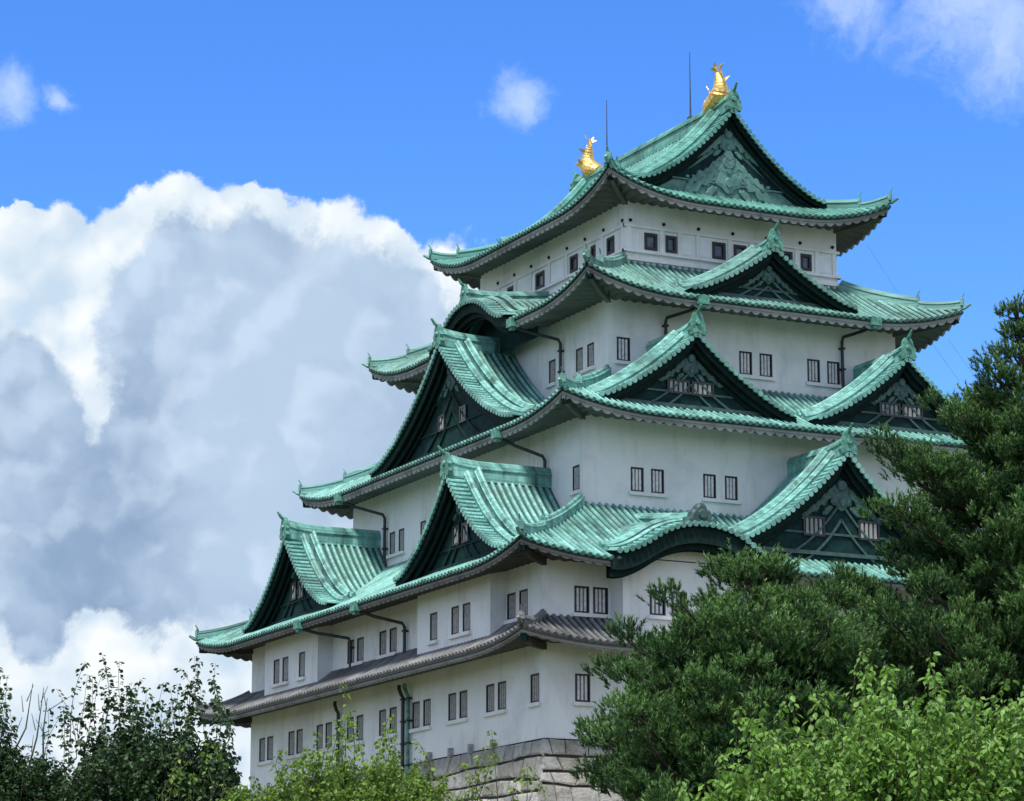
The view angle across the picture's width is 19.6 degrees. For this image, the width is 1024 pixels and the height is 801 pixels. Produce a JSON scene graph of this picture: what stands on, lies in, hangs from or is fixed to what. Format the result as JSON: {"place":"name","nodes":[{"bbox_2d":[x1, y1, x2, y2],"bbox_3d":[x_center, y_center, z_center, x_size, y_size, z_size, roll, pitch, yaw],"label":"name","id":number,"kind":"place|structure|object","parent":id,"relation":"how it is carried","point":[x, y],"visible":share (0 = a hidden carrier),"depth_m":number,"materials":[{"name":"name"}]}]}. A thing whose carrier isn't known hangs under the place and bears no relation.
{"place":"outdoors","nodes":[
{"label":"outdoors","id":0,"kind":"place"},
{"bbox_2d":[0,0,1023,792],"label":"sky","id":1,"kind":"structure","parent":0,"point":[214,213],"materials":[{"name":"blue"}]},
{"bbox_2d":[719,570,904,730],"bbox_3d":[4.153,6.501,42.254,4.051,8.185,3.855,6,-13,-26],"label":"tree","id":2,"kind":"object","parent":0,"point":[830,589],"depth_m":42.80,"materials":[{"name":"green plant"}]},
{"label":"ground","id":3,"kind":"structure","parent":0,"visible":0},
{"bbox_2d":[0,667,80,800],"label":"young tree","id":4,"kind":"object","parent":3,"relation":"on","point":[19,781],"visible":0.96,"depth_m":37.93,"materials":[{"name":"green plant"}]},
{"bbox_2d":[58,653,250,800],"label":"young tree","id":5,"kind":"object","parent":3,"relation":"on","point":[132,765],"visible":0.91,"depth_m":35.86,"materials":[{"name":"green plant"}]},
{"bbox_2d":[158,740,228,800],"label":"leafy shrub","id":6,"kind":"object","parent":3,"relation":"on","point":[175,791],"visible":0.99,"depth_m":31.01,"materials":[{"name":"green plant"}]},
{"bbox_2d":[211,684,464,800],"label":"leafy shrub","id":7,"kind":"object","parent":3,"relation":"on","point":[379,785],"visible":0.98,"depth_m":29.86,"materials":[{"name":"green plant"}]},
{"bbox_2d":[251,738,644,800],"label":"stone base","id":8,"kind":"object","parent":3,"relation":"on","point":[550,761],"visible":0.26,"depth_m":133.90,"materials":[{"name":"grey stone"}]},
{"bbox_2d":[189,52,1019,794],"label":"castle keep","id":9,"kind":"structure","parent":8,"relation":"on","point":[675,352],"depth_m":148.68,"materials":[{"name":"white paint"}]},
{"bbox_2d":[259,738,264,761],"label":"window","id":10,"kind":"structure","parent":9,"relation":"in","point":[261,741],"depth_m":163.61,"materials":[{"name":"grey glass"}]},
{"bbox_2d":[255,736,273,765],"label":"window","id":11,"kind":"structure","parent":9,"relation":"in","point":[270,760],"depth_m":162.60,"materials":[{"name":"white paint"}]},
{"bbox_2d":[273,659,279,683],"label":"window","id":12,"kind":"structure","parent":9,"relation":"in","point":[276,662],"depth_m":160.47,"materials":[{"name":"grey glass"}]},
{"bbox_2d":[270,656,288,688],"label":"window","id":13,"kind":"structure","parent":9,"relation":"in","point":[285,681],"depth_m":159.41,"materials":[{"name":"white paint"}]},
{"bbox_2d":[288,731,294,755],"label":"window","id":14,"kind":"structure","parent":9,"relation":"in","point":[291,735],"depth_m":159.92,"materials":[{"name":"grey glass"}]},
{"bbox_2d":[284,729,302,759],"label":"window","id":15,"kind":"structure","parent":9,"relation":"in","point":[299,734],"depth_m":158.91,"materials":[{"name":"white paint"}]},
{"bbox_2d":[295,651,305,681],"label":"window","id":16,"kind":"structure","parent":9,"relation":"in","point":[302,676],"depth_m":157.29,"materials":[{"name":"white paint"}]},
{"bbox_2d":[316,724,322,749],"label":"window","id":17,"kind":"structure","parent":9,"relation":"in","point":[319,727],"depth_m":156.41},
{"bbox_2d":[313,722,332,753],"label":"window","id":18,"kind":"structure","parent":9,"relation":"in","point":[328,726],"depth_m":155.38,"materials":[{"name":"white paint"}]},
{"bbox_2d":[347,717,353,742],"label":"window","id":19,"kind":"structure","parent":9,"relation":"in","point":[350,731],"depth_m":152.82,"materials":[{"name":"grey glass"}]},
{"bbox_2d":[347,640,353,663],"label":"window","id":20,"kind":"structure","parent":9,"relation":"in","point":[351,640],"depth_m":153.77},
{"bbox_2d":[343,714,363,745],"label":"window","id":21,"kind":"structure","parent":9,"relation":"in","point":[359,720],"depth_m":151.74,"materials":[{"name":"white paint"}]},
{"bbox_2d":[343,637,364,668],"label":"window","id":22,"kind":"structure","parent":9,"relation":"in","point":[360,641],"depth_m":152.63,"materials":[{"name":"white paint"}]},
{"bbox_2d":[379,709,385,735],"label":"window","id":23,"kind":"structure","parent":9,"relation":"in","point":[382,713],"depth_m":149.33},
{"bbox_2d":[379,630,385,654],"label":"window","id":24,"kind":"structure","parent":9,"relation":"in","point":[382,635],"depth_m":150.19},
{"bbox_2d":[375,706,397,740],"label":"window","id":25,"kind":"structure","parent":9,"relation":"in","point":[393,710],"depth_m":148.08,"materials":[{"name":"white paint"}]},
{"bbox_2d":[375,627,397,659],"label":"window","id":26,"kind":"structure","parent":9,"relation":"in","point":[393,631],"depth_m":149.02,"materials":[{"name":"white paint"}]},
{"bbox_2d":[390,531,394,553],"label":"window","id":27,"kind":"structure","parent":9,"relation":"in","point":[392,535],"depth_m":160.78,"materials":[{"name":"grey glass"}]},
{"bbox_2d":[386,528,404,558],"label":"window","id":28,"kind":"structure","parent":9,"relation":"in","point":[401,532],"depth_m":159.76,"materials":[{"name":"white paint"}]},
{"bbox_2d":[412,701,419,728],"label":"window","id":29,"kind":"structure","parent":9,"relation":"in","point":[415,705],"depth_m":145.71,"materials":[{"name":"grey glass"}]},
{"bbox_2d":[409,698,431,732],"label":"window","id":30,"kind":"structure","parent":9,"relation":"in","point":[427,725],"depth_m":144.62,"materials":[{"name":"white paint"}]},
{"bbox_2d":[420,520,425,534],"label":"window","id":31,"kind":"structure","parent":9,"relation":"in","point":[422,524],"depth_m":157.48,"materials":[{"name":"grey glass"}]},
{"bbox_2d":[426,612,437,645],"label":"window","id":32,"kind":"structure","parent":9,"relation":"in","point":[433,616],"depth_m":142.76,"materials":[{"name":"white paint"}]},
{"bbox_2d":[448,692,455,720],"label":"window","id":33,"kind":"structure","parent":9,"relation":"in","point":[451,697],"depth_m":142.10,"materials":[{"name":"grey glass"}]},
{"bbox_2d":[451,605,458,634],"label":"window","id":34,"kind":"structure","parent":9,"relation":"in","point":[454,610],"depth_m":140.68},
{"bbox_2d":[444,690,467,725],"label":"window","id":35,"kind":"structure","parent":9,"relation":"in","point":[463,717],"depth_m":141.02,"materials":[{"name":"white paint"}]},
{"bbox_2d":[447,602,470,639],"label":"window","id":36,"kind":"structure","parent":9,"relation":"in","point":[466,607],"depth_m":139.59,"materials":[{"name":"white paint"}]},
{"bbox_2d":[486,683,493,712],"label":"window","id":37,"kind":"structure","parent":9,"relation":"in","point":[489,688],"depth_m":138.43,"materials":[{"name":"grey glass"}]},
{"bbox_2d":[482,681,506,717],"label":"window","id":38,"kind":"structure","parent":9,"relation":"in","point":[502,709],"depth_m":137.35,"materials":[{"name":"white paint"}]},
{"bbox_2d":[507,285,513,291],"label":"window","id":39,"kind":"structure","parent":9,"relation":"in","point":[511,288],"depth_m":162.62,"materials":[{"name":"black glass"}]},
{"bbox_2d":[507,592,515,619],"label":"window","id":40,"kind":"structure","parent":9,"relation":"in","point":[511,598],"depth_m":137.32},
{"bbox_2d":[504,588,528,624],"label":"window","id":41,"kind":"structure","parent":9,"relation":"in","point":[523,594],"depth_m":136.25,"materials":[{"name":"white paint"}]},
{"bbox_2d":[526,673,539,707],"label":"window","id":42,"kind":"structure","parent":9,"relation":"in","point":[534,678],"depth_m":134.37,"materials":[{"name":"white paint"}]},
{"bbox_2d":[535,270,544,289],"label":"window","id":43,"kind":"structure","parent":9,"relation":"in","point":[539,277],"depth_m":159.55,"materials":[{"name":"grey glass"}]},
{"bbox_2d":[545,359,556,388],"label":"window","id":44,"kind":"structure","parent":9,"relation":"in","point":[552,364],"depth_m":152.30,"materials":[{"name":"white paint"}]},
{"bbox_2d":[570,253,577,273],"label":"window","id":45,"kind":"structure","parent":9,"relation":"in","point":[573,259],"depth_m":156.08,"materials":[{"name":"black glass"}]},
{"bbox_2d":[569,464,580,495],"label":"window","id":46,"kind":"structure","parent":9,"relation":"in","point":[576,469],"depth_m":141.85,"materials":[{"name":"white paint"}]},
{"bbox_2d":[576,347,582,371],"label":"window","id":47,"kind":"structure","parent":9,"relation":"in","point":[579,352],"depth_m":149.75,"materials":[{"name":"grey glass"}]},
{"bbox_2d":[573,673,593,706],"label":"window","id":48,"kind":"structure","parent":9,"relation":"in","point":[582,681],"depth_m":134.40,"materials":[{"name":"white paint"}]},
{"bbox_2d":[572,342,594,376],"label":"window","id":49,"kind":"structure","parent":9,"relation":"in","point":[590,347],"depth_m":148.70,"materials":[{"name":"white paint"}]},
{"bbox_2d":[572,585,611,618],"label":"window","id":50,"kind":"structure","parent":9,"relation":"in","point":[581,593],"depth_m":135.23,"materials":[{"name":"white paint"}]},
{"bbox_2d":[590,245,595,257],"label":"window","id":51,"kind":"structure","parent":9,"relation":"in","point":[593,248],"depth_m":154.17,"materials":[{"name":"black glass"}]},
{"bbox_2d":[593,587,607,614],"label":"window","id":52,"kind":"structure","parent":9,"relation":"in","point":[600,595],"depth_m":135.69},
{"bbox_2d":[606,235,613,255],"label":"window","id":53,"kind":"structure","parent":9,"relation":"in","point":[609,241],"depth_m":152.56,"materials":[{"name":"black glass"}]},
{"bbox_2d":[615,337,632,364],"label":"window","id":54,"kind":"structure","parent":9,"relation":"in","point":[623,343],"depth_m":147.36,"materials":[{"name":"white paint"}]},
{"bbox_2d":[629,467,667,497],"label":"window","id":55,"kind":"structure","parent":9,"relation":"in","point":[637,473],"depth_m":142.62,"materials":[{"name":"white paint"}]},
{"bbox_2d":[644,232,657,250],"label":"window","id":56,"kind":"structure","parent":9,"relation":"in","point":[650,239],"depth_m":151.74,"materials":[{"name":"glass"}]},
{"bbox_2d":[651,469,663,493],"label":"window","id":57,"kind":"structure","parent":9,"relation":"in","point":[657,475],"depth_m":143.11,"materials":[{"name":"white glass"}]},
{"bbox_2d":[647,590,675,620],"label":"window","id":58,"kind":"structure","parent":9,"relation":"in","point":[656,611],"depth_m":135.52,"materials":[{"name":"white paint"}]},
{"bbox_2d":[665,235,676,253],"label":"window","id":59,"kind":"structure","parent":9,"relation":"in","point":[671,241],"depth_m":152.26,"materials":[{"name":"grey glass"}]},
{"bbox_2d":[671,591,686,615],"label":"window","id":60,"kind":"structure","parent":9,"relation":"in","point":[672,591],"depth_m":136.05,"materials":[{"name":"grey"}]},
{"bbox_2d":[712,241,725,259],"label":"window","id":61,"kind":"structure","parent":9,"relation":"in","point":[718,248],"depth_m":153.49,"materials":[{"name":"glass"}]},
{"bbox_2d":[701,474,741,504],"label":"window","id":62,"kind":"structure","parent":9,"relation":"in","point":[709,480],"depth_m":144.37,"materials":[{"name":"white paint"}]},
{"bbox_2d":[725,476,737,499],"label":"window","id":63,"kind":"structure","parent":9,"relation":"in","point":[731,482],"depth_m":144.90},
{"bbox_2d":[734,244,746,255],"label":"window","id":64,"kind":"structure","parent":9,"relation":"in","point":[738,249],"depth_m":154.06,"materials":[{"name":"grey glass"}]},
{"bbox_2d":[737,351,775,381],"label":"window","id":65,"kind":"structure","parent":9,"relation":"in","point":[745,358],"depth_m":150.45,"materials":[{"name":"white paint"}]},
{"bbox_2d":[759,353,772,376],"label":"window","id":66,"kind":"structure","parent":9,"relation":"in","point":[765,360],"depth_m":150.97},
{"bbox_2d":[782,251,792,265],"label":"window","id":67,"kind":"structure","parent":9,"relation":"in","point":[790,254],"depth_m":155.34,"materials":[{"name":"black glass"}]},
{"bbox_2d":[800,253,811,270],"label":"window","id":68,"kind":"structure","parent":9,"relation":"in","point":[806,259],"depth_m":155.80,"materials":[{"name":"glass"}]},
{"bbox_2d":[806,359,841,388],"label":"window","id":69,"kind":"structure","parent":9,"relation":"in","point":[813,366],"depth_m":152.19,"materials":[{"name":"white paint"}]},
{"bbox_2d":[827,361,839,384],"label":"window","id":70,"kind":"structure","parent":9,"relation":"in","point":[833,373],"depth_m":152.74,"materials":[{"name":"white glass"}]},
{"bbox_2d":[429,730,547,800],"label":"leafy shrub","id":71,"kind":"object","parent":3,"relation":"on","point":[472,789],"visible":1,"depth_m":28.03,"materials":[{"name":"green plant"}]},
{"bbox_2d":[565,536,920,800],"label":"pine tree","id":72,"kind":"object","parent":3,"relation":"on","point":[691,694],"visible":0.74,"depth_m":38.85,"materials":[{"name":"green plant"}]},
{"bbox_2d":[673,645,1023,800],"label":"leafy shrub","id":73,"kind":"object","parent":3,"relation":"on","point":[893,760],"visible":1,"depth_m":21.70,"materials":[{"name":"green plant"}]},
{"bbox_2d":[823,285,1023,779],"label":"pine tree","id":74,"kind":"object","parent":3,"relation":"on","point":[975,635],"visible":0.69,"depth_m":43.27,"materials":[{"name":"green plant"}]}
]}

